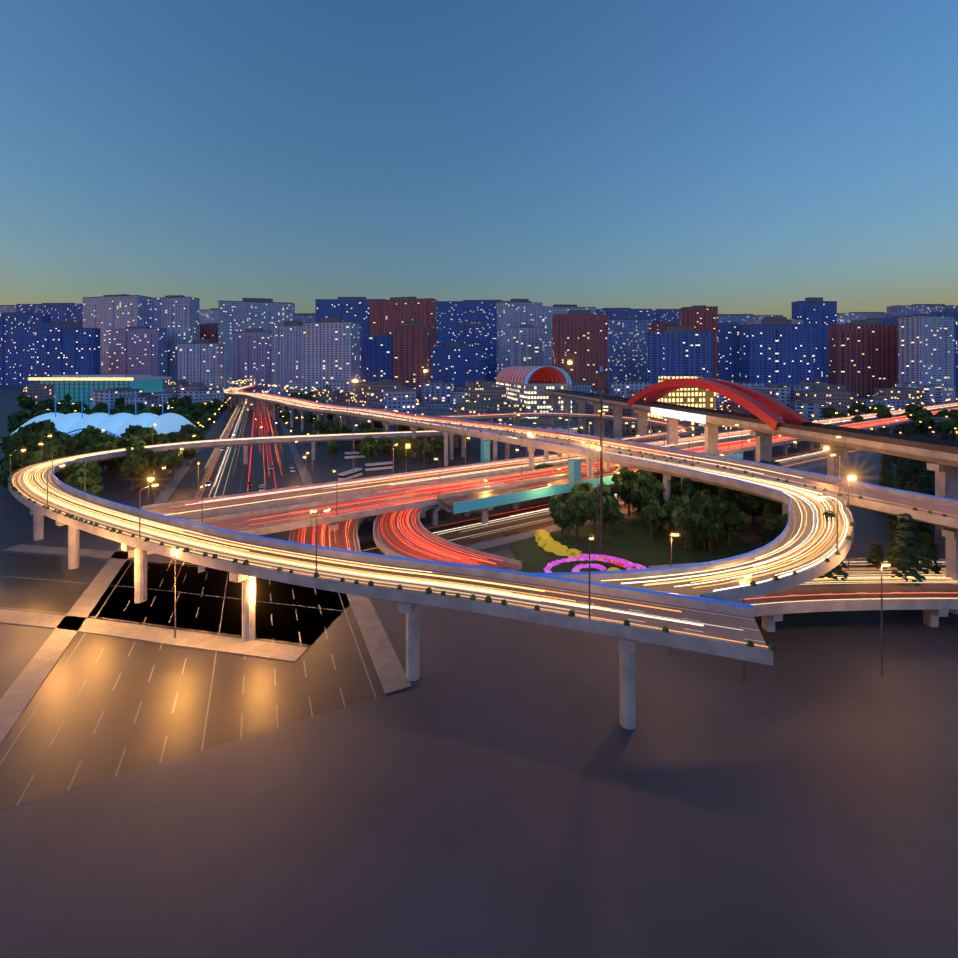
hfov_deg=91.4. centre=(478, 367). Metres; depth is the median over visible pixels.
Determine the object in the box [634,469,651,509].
tree
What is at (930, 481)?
tree
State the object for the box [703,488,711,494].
tree
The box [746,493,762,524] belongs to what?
tree
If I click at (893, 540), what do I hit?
tree
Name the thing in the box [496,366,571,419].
building
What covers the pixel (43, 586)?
cross street
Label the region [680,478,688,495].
tree
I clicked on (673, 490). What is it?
tree
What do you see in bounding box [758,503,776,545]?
tree
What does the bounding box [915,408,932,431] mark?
tree
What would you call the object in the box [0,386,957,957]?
ground
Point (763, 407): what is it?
red arch
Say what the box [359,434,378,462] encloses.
tree
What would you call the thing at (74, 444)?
tree
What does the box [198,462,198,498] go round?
lamp
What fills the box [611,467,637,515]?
tree
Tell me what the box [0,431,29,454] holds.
tree
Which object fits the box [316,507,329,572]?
lamp
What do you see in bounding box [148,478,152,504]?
spotlamp
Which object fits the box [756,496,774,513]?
tree
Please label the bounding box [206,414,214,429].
tree
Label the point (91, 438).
tree
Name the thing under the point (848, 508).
street lamp
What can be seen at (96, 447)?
tree
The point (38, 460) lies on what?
tree
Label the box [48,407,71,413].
tree
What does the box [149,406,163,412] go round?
tree
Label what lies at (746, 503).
tree
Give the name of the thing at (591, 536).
lamp
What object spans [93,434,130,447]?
tree
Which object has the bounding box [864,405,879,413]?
tree
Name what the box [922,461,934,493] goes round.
tree
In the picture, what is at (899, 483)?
tree
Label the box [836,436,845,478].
lamp
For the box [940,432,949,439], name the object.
tree
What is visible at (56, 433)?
tree
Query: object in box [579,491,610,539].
tree
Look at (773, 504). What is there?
tree
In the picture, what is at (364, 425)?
tree
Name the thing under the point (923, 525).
tree
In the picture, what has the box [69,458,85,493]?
lamp
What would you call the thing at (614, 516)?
tree
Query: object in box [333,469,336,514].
lamp
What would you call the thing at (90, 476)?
tree
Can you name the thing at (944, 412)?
tree
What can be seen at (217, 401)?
tree
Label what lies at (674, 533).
street lamp
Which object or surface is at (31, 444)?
tree
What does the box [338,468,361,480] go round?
bus
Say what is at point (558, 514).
tree
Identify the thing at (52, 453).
lamp
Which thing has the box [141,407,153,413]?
tree
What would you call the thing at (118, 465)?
tree
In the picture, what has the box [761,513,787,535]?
tree
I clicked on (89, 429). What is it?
tree
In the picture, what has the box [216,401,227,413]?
tree
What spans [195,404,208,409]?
tree
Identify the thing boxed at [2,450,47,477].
tree
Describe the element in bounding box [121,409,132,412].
tree
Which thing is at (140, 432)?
tree
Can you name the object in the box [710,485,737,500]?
tree
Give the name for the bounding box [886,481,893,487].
tree
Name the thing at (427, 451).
tree
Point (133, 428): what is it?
tree
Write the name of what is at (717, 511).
tree
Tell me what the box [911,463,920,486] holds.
tree
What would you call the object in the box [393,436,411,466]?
tree
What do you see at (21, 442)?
tree
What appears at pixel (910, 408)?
tree
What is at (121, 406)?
tree
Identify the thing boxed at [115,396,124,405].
tree
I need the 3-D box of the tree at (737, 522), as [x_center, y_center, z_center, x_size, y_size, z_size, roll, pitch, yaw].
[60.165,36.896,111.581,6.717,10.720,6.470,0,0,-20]
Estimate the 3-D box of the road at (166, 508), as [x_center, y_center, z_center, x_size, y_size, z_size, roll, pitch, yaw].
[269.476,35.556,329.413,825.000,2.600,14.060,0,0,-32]
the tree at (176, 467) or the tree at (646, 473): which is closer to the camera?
the tree at (646, 473)
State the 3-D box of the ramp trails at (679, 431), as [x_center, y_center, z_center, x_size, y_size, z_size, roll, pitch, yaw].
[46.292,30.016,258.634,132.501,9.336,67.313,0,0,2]
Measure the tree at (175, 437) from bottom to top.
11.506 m
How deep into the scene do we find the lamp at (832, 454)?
92.42 m
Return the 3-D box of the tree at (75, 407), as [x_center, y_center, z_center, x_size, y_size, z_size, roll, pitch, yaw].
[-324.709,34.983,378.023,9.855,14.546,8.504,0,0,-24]
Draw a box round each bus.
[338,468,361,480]
[345,451,365,459]
[365,461,392,471]
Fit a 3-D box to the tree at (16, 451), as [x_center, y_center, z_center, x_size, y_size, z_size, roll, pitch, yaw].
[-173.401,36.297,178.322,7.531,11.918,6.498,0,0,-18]
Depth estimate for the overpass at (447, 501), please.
131.65 m
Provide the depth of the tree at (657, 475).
142.34 m
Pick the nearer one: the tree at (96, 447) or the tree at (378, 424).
the tree at (96, 447)
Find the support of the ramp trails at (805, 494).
on the ramp at (790, 531)
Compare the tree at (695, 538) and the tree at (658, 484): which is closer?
the tree at (695, 538)
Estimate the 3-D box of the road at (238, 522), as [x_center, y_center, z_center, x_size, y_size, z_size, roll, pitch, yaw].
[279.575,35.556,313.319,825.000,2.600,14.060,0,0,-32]
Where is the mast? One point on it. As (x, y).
(600, 375)
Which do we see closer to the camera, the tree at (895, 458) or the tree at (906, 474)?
the tree at (906, 474)
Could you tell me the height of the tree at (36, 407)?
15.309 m
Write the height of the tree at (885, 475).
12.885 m
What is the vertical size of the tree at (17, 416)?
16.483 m
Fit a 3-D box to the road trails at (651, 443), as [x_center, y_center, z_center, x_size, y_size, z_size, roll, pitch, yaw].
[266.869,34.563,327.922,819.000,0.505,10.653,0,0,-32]
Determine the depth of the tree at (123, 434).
203.82 m
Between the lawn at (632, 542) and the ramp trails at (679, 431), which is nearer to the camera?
the lawn at (632, 542)
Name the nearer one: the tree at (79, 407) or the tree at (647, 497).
the tree at (647, 497)
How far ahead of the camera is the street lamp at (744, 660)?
62.61 m
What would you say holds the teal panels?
attached to the overpass at (447, 501)
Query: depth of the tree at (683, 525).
107.12 m
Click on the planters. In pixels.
(665, 629)
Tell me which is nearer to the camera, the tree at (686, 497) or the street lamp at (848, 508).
the street lamp at (848, 508)
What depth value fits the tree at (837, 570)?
80.85 m
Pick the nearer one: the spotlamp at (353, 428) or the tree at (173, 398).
the spotlamp at (353, 428)
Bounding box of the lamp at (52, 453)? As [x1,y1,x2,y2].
[38,443,52,470]
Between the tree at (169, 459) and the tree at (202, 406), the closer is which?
the tree at (169, 459)
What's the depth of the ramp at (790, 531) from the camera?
73.81 m
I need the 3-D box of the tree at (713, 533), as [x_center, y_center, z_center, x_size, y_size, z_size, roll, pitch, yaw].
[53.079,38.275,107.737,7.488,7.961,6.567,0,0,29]
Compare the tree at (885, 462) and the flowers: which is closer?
the flowers
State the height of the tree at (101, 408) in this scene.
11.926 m
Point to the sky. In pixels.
(756, 157)
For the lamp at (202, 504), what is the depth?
94.66 m
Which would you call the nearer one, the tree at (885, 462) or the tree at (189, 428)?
the tree at (885, 462)
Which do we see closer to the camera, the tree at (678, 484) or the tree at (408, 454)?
the tree at (678, 484)
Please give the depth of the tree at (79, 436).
192.23 m
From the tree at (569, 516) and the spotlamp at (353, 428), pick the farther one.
the spotlamp at (353, 428)
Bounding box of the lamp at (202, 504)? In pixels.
[201,484,202,523]
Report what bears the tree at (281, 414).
on the ground at (488, 786)
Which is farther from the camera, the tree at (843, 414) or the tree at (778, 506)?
the tree at (843, 414)
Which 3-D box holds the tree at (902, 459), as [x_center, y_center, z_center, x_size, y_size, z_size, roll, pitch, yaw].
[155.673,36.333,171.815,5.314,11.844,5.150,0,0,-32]
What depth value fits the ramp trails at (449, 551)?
101.71 m
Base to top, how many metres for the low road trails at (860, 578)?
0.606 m
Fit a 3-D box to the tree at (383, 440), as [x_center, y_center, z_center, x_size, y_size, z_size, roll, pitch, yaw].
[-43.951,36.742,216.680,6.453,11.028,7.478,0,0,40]
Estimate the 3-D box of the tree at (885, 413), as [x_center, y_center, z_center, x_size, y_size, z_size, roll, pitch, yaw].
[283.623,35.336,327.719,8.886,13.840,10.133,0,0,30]
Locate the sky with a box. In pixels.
[0,0,957,318]
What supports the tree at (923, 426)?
on the ground at (488, 786)
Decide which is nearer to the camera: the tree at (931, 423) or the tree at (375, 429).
the tree at (375, 429)
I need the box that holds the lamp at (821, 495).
[818,494,837,550]
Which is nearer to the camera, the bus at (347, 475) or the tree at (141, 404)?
the bus at (347, 475)
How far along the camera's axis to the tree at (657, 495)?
121.63 m
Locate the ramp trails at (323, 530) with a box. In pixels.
[297,481,487,548]
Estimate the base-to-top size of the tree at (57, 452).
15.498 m
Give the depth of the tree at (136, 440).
188.41 m
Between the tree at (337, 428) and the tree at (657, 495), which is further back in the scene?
the tree at (337, 428)
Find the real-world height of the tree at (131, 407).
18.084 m
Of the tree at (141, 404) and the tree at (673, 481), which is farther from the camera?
the tree at (141, 404)
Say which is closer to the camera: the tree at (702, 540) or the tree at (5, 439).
the tree at (702, 540)
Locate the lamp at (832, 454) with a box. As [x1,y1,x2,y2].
[831,453,839,492]
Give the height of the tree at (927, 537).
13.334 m
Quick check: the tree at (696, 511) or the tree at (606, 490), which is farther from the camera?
the tree at (606, 490)
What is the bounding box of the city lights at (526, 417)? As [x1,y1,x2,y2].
[24,388,956,434]
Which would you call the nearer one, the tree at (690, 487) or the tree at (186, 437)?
the tree at (690, 487)
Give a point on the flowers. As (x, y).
(545, 541)
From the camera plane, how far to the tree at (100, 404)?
380.87 m
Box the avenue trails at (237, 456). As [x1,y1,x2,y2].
[169,398,281,589]
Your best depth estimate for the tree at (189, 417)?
296.43 m
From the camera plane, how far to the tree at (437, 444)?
213.07 m
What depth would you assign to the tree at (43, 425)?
205.27 m
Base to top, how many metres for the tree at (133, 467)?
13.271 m
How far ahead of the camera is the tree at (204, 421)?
291.35 m
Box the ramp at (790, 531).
[224,387,853,601]
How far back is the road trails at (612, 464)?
152.49 m
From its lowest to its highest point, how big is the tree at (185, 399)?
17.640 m
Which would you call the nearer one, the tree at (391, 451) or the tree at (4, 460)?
the tree at (4, 460)
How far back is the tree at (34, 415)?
267.51 m
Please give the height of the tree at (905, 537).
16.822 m
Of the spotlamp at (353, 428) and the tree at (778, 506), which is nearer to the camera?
the tree at (778, 506)
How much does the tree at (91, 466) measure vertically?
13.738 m
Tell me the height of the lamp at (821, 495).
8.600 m
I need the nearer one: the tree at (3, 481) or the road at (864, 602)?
the road at (864, 602)
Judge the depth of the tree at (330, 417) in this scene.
332.04 m
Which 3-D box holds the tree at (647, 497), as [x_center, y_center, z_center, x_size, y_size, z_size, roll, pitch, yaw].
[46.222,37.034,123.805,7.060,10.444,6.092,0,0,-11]
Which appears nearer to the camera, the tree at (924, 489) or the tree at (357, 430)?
the tree at (924, 489)
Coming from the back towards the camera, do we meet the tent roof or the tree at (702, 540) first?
the tent roof
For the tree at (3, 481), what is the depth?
149.24 m
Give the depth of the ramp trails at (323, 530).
112.22 m
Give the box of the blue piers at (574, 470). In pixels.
[481,440,580,498]
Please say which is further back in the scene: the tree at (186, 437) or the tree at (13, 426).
the tree at (13, 426)
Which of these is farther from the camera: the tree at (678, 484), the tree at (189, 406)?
the tree at (189, 406)
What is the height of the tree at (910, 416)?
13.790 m
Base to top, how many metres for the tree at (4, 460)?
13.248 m
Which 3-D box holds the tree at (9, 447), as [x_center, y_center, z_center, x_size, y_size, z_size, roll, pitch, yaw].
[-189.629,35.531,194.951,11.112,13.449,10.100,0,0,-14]
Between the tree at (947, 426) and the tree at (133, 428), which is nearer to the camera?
the tree at (133, 428)
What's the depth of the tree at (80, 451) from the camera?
178.13 m
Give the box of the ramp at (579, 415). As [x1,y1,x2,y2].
[436,412,692,442]
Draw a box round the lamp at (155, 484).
[139,483,158,538]
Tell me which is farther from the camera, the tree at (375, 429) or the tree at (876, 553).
the tree at (375, 429)
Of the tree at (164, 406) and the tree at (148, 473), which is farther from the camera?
the tree at (164, 406)
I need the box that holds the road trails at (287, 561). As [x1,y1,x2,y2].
[12,431,767,646]
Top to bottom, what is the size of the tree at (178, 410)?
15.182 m
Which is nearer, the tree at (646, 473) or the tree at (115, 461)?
the tree at (646, 473)
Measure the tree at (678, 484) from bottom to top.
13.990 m
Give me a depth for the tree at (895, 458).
200.89 m
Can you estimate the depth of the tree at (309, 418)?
308.40 m
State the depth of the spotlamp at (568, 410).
158.78 m
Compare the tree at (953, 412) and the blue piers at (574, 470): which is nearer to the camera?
the blue piers at (574, 470)
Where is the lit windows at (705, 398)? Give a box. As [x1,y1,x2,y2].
[646,376,715,435]
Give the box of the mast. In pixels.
[595,366,606,554]
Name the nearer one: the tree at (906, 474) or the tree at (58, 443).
the tree at (906, 474)
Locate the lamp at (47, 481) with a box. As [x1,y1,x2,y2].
[47,464,65,506]
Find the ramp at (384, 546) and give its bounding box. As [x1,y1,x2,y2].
[373,479,550,570]
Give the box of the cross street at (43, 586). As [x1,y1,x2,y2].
[0,544,349,662]
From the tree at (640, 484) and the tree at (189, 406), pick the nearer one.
the tree at (640, 484)
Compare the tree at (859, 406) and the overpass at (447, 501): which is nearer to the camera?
the overpass at (447, 501)
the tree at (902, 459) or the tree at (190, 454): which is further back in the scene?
the tree at (190, 454)
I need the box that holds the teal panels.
[454,453,742,513]
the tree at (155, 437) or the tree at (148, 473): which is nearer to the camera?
the tree at (148, 473)
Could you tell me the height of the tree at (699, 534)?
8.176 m
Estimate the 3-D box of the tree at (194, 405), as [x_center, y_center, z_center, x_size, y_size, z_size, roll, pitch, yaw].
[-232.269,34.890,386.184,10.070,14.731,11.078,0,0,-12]
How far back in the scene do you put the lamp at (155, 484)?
77.34 m
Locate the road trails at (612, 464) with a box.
[247,408,957,524]
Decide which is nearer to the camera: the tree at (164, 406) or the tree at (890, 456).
the tree at (890, 456)
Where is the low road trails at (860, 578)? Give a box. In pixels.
[742,564,957,604]
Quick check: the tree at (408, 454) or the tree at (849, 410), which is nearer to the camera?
the tree at (408, 454)
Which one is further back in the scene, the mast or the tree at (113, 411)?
the tree at (113, 411)
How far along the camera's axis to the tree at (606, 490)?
122.02 m
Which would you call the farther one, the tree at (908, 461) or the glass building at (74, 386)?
the glass building at (74, 386)
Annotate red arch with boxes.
[628,378,810,430]
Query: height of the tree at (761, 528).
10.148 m
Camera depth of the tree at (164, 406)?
397.18 m
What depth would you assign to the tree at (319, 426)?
272.02 m
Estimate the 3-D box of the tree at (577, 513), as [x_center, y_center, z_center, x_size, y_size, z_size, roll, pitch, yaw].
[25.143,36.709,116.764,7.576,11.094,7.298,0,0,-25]
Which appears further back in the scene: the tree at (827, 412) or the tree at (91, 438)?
the tree at (827, 412)
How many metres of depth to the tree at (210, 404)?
385.99 m
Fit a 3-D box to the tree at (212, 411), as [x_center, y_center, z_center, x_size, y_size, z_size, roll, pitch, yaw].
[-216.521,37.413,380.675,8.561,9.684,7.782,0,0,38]
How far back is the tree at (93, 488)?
127.61 m
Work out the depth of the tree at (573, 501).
115.65 m
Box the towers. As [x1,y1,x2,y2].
[0,294,957,400]
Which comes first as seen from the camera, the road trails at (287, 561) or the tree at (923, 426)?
the road trails at (287, 561)
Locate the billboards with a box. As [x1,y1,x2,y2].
[651,407,704,423]
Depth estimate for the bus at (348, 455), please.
216.49 m
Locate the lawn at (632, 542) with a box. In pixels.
[502,520,755,572]
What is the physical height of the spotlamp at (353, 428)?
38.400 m
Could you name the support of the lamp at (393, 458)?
on the road at (166, 508)
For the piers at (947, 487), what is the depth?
104.51 m
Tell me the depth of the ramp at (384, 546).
103.34 m
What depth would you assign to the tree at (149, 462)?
165.36 m
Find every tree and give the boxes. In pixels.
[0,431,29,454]
[0,452,20,470]
[0,468,17,488]
[2,440,19,454]
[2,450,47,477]
[3,451,34,466]
[7,411,33,421]
[7,420,25,433]
[10,433,24,448]
[12,448,27,453]
[16,432,58,447]
[17,395,32,405]
[17,419,56,434]
[21,398,35,409]
[21,432,52,451]
[27,446,65,457]
[29,413,41,417]
[31,402,48,413]
[33,457,44,462]
[40,430,59,436]
[41,398,53,404]
[43,403,57,409]
[43,451,62,476]
[44,439,71,455]
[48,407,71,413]
[58,402,74,410]
[58,436,90,454]
[62,460,102,477]
[62,468,104,492]
[64,394,70,401]
[71,477,104,497]
[72,403,78,412]
[72,445,89,455]
[74,434,85,439]
[76,402,87,409]
[79,425,101,435]
[79,432,108,448]
[84,441,119,476]
[93,401,109,408]
[93,406,106,411]
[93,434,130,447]
[104,408,119,414]
[109,458,123,475]
[110,447,125,474]
[114,404,127,409]
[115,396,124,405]
[116,404,141,413]
[118,453,148,491]
[120,425,145,437]
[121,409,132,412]
[124,424,149,438]
[124,445,155,484]
[127,436,147,446]
[131,427,159,444]
[134,402,144,408]
[138,466,154,489]
[139,459,151,487]
[140,431,166,455]
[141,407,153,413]
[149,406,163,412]
[151,449,182,485]
[158,403,166,411]
[168,396,177,404]
[169,433,183,442]
[170,400,183,408]
[172,407,187,414]
[172,451,182,479]
[177,396,190,404]
[179,423,202,435]
[181,409,199,420]
[181,413,193,422]
[181,433,204,441]
[183,403,192,410]
[183,449,198,464]
[192,402,202,409]
[192,407,206,418]
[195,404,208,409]
[197,414,210,434]
[203,401,216,408]
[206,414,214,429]
[207,408,218,415]
[212,398,220,414]
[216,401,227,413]
[278,411,289,426]
[304,413,316,431]
[312,420,325,433]
[323,427,330,433]
[324,421,337,429]
[325,440,338,462]
[327,414,332,420]
[329,422,351,447]
[351,428,361,449]
[358,421,371,430]
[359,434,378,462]
[361,427,380,440]
[369,421,382,428]
[377,436,390,459]
[377,443,390,461]
[389,444,397,462]
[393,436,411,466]
[394,449,412,466]
[409,438,426,462]
[420,443,435,463]
[430,439,443,457]
[536,463,554,468]
[547,497,566,533]
[550,502,572,536]
[564,490,588,535]
[565,509,578,536]
[568,493,591,537]
[570,481,593,496]
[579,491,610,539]
[593,483,615,498]
[603,495,623,534]
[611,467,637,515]
[627,473,657,507]
[630,503,639,513]
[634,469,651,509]
[639,499,667,539]
[641,489,664,505]
[648,480,671,500]
[654,472,661,481]
[654,492,665,529]
[662,494,682,537]
[671,477,679,483]
[671,487,677,497]
[671,500,706,544]
[671,505,696,548]
[673,476,680,495]
[678,500,700,547]
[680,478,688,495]
[681,495,693,502]
[682,477,696,497]
[692,490,732,547]
[692,533,708,545]
[693,481,711,494]
[693,516,721,548]
[698,516,727,551]
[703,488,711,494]
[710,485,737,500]
[718,487,728,499]
[725,501,746,544]
[729,492,759,529]
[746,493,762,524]
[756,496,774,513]
[758,503,776,542]
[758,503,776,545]
[760,499,777,539]
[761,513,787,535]
[775,501,781,514]
[818,510,848,584]
[820,407,836,418]
[835,412,848,417]
[847,408,859,414]
[851,401,865,412]
[851,415,864,421]
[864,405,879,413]
[866,540,887,570]
[874,403,886,409]
[876,409,891,427]
[878,455,893,484]
[878,469,891,486]
[880,454,894,463]
[883,478,916,530]
[884,512,925,585]
[885,516,918,573]
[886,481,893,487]
[891,455,898,465]
[894,457,907,476]
[901,468,913,483]
[903,426,912,435]
[903,458,921,485]
[904,403,923,412]
[904,481,921,529]
[905,411,922,423]
[908,521,921,554]
[911,417,931,436]
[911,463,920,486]
[913,487,936,553]
[914,460,925,485]
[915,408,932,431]
[915,474,929,491]
[916,417,934,435]
[916,487,934,535]
[917,528,943,577]
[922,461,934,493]
[925,474,934,495]
[933,409,951,416]
[934,420,957,433]
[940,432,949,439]
[949,409,957,414]
[950,433,956,441]
[951,413,957,424]
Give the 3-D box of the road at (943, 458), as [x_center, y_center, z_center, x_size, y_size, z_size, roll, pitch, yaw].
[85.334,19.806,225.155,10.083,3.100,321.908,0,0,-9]
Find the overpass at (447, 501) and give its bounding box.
[437,449,742,511]
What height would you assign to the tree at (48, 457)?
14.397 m
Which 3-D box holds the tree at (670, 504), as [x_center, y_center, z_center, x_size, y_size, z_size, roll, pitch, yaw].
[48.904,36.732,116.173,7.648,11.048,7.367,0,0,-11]
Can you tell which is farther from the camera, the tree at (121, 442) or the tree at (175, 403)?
the tree at (175, 403)
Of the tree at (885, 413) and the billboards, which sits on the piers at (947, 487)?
the billboards
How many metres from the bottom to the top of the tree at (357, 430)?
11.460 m
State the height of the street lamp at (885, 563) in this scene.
15.577 m
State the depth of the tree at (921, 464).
159.41 m
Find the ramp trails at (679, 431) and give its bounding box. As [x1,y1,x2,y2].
[442,413,688,439]
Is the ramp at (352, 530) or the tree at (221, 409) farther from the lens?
the tree at (221, 409)
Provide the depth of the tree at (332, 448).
206.77 m
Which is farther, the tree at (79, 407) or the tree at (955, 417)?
the tree at (79, 407)
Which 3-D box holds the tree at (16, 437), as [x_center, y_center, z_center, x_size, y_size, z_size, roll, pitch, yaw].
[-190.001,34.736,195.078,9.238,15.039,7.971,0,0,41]
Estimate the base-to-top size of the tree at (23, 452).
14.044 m
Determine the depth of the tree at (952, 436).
200.66 m
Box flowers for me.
[534,529,648,572]
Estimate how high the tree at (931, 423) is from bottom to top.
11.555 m
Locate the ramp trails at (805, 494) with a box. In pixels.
[224,388,847,590]
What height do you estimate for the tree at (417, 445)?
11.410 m
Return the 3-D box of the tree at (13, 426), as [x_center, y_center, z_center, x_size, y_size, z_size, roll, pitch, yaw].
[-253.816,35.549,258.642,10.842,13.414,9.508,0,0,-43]
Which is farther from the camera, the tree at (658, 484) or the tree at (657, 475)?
the tree at (657, 475)
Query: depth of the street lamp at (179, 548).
72.92 m
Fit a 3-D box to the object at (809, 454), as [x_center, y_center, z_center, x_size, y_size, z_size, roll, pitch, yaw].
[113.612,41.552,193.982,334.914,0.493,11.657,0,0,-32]
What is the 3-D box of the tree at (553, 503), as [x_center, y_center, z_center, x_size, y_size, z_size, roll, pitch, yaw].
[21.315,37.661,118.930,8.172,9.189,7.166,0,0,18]
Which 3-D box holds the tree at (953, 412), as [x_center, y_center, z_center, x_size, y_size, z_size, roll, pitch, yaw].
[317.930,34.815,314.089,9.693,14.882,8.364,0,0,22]
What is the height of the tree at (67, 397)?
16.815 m
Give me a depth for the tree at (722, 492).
119.66 m
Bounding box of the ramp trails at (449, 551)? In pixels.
[380,480,518,564]
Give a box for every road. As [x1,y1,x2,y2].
[8,430,772,665]
[128,407,957,557]
[142,402,957,519]
[230,385,957,529]
[358,447,875,554]
[545,390,957,466]
[649,558,957,616]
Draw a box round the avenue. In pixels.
[0,398,411,810]
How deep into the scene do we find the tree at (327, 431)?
268.19 m
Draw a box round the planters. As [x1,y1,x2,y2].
[7,405,946,651]
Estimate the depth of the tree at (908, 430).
192.58 m
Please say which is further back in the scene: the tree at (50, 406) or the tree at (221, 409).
the tree at (221, 409)
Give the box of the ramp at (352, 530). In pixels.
[288,479,503,551]
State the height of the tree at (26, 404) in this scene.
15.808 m
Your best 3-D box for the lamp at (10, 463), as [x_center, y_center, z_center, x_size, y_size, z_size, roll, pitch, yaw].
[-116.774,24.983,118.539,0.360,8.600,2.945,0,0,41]
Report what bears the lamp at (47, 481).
on the road at (735, 615)
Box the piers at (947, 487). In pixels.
[23,387,957,729]
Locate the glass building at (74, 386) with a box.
[28,375,171,409]
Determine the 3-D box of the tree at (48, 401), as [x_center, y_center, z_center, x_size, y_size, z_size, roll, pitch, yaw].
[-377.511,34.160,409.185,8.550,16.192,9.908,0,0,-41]
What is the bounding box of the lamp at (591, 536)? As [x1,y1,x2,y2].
[589,533,592,617]
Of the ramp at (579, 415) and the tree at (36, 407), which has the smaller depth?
the ramp at (579, 415)
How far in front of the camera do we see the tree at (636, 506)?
135.03 m
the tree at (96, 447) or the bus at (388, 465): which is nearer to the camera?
the tree at (96, 447)
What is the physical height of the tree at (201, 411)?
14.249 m
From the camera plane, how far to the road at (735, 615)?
62.91 m
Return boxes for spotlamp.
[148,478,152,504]
[310,509,316,543]
[353,380,356,478]
[568,361,571,492]
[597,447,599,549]
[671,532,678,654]
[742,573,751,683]
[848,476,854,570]
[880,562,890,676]
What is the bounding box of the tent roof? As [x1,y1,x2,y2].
[12,391,195,437]
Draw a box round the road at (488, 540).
[358,447,875,554]
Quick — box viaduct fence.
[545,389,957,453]
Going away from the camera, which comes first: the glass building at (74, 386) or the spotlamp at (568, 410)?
the spotlamp at (568, 410)
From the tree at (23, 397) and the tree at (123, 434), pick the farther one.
the tree at (23, 397)
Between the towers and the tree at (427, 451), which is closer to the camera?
the tree at (427, 451)
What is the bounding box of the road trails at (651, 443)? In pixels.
[166,403,957,514]
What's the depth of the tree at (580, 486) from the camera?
129.54 m
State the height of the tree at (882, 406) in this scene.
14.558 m
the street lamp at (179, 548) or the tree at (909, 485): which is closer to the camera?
the street lamp at (179, 548)
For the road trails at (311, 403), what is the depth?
191.80 m
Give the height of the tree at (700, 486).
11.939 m
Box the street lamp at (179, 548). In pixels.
[174,547,182,637]
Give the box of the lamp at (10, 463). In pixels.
[10,449,25,483]
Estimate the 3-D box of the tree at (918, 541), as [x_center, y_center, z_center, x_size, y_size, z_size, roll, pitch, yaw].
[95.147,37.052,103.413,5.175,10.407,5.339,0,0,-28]
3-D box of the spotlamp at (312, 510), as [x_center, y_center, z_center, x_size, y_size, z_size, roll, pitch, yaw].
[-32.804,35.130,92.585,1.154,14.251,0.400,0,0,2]
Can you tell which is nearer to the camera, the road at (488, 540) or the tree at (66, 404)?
the road at (488, 540)
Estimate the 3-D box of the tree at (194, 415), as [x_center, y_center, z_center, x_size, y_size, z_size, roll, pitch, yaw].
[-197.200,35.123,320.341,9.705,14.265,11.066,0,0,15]
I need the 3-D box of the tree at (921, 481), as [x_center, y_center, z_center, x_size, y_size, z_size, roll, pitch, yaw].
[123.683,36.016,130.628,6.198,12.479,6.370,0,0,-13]
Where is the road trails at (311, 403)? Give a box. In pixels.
[231,385,957,516]
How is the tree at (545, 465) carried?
on the ground at (488, 786)
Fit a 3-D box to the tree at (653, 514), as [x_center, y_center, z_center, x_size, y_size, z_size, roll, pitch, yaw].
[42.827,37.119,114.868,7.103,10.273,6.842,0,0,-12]
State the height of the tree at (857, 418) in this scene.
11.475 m
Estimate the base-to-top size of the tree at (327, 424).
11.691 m
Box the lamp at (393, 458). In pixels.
[393,444,396,473]
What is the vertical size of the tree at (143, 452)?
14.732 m
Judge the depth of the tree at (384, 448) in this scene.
210.46 m

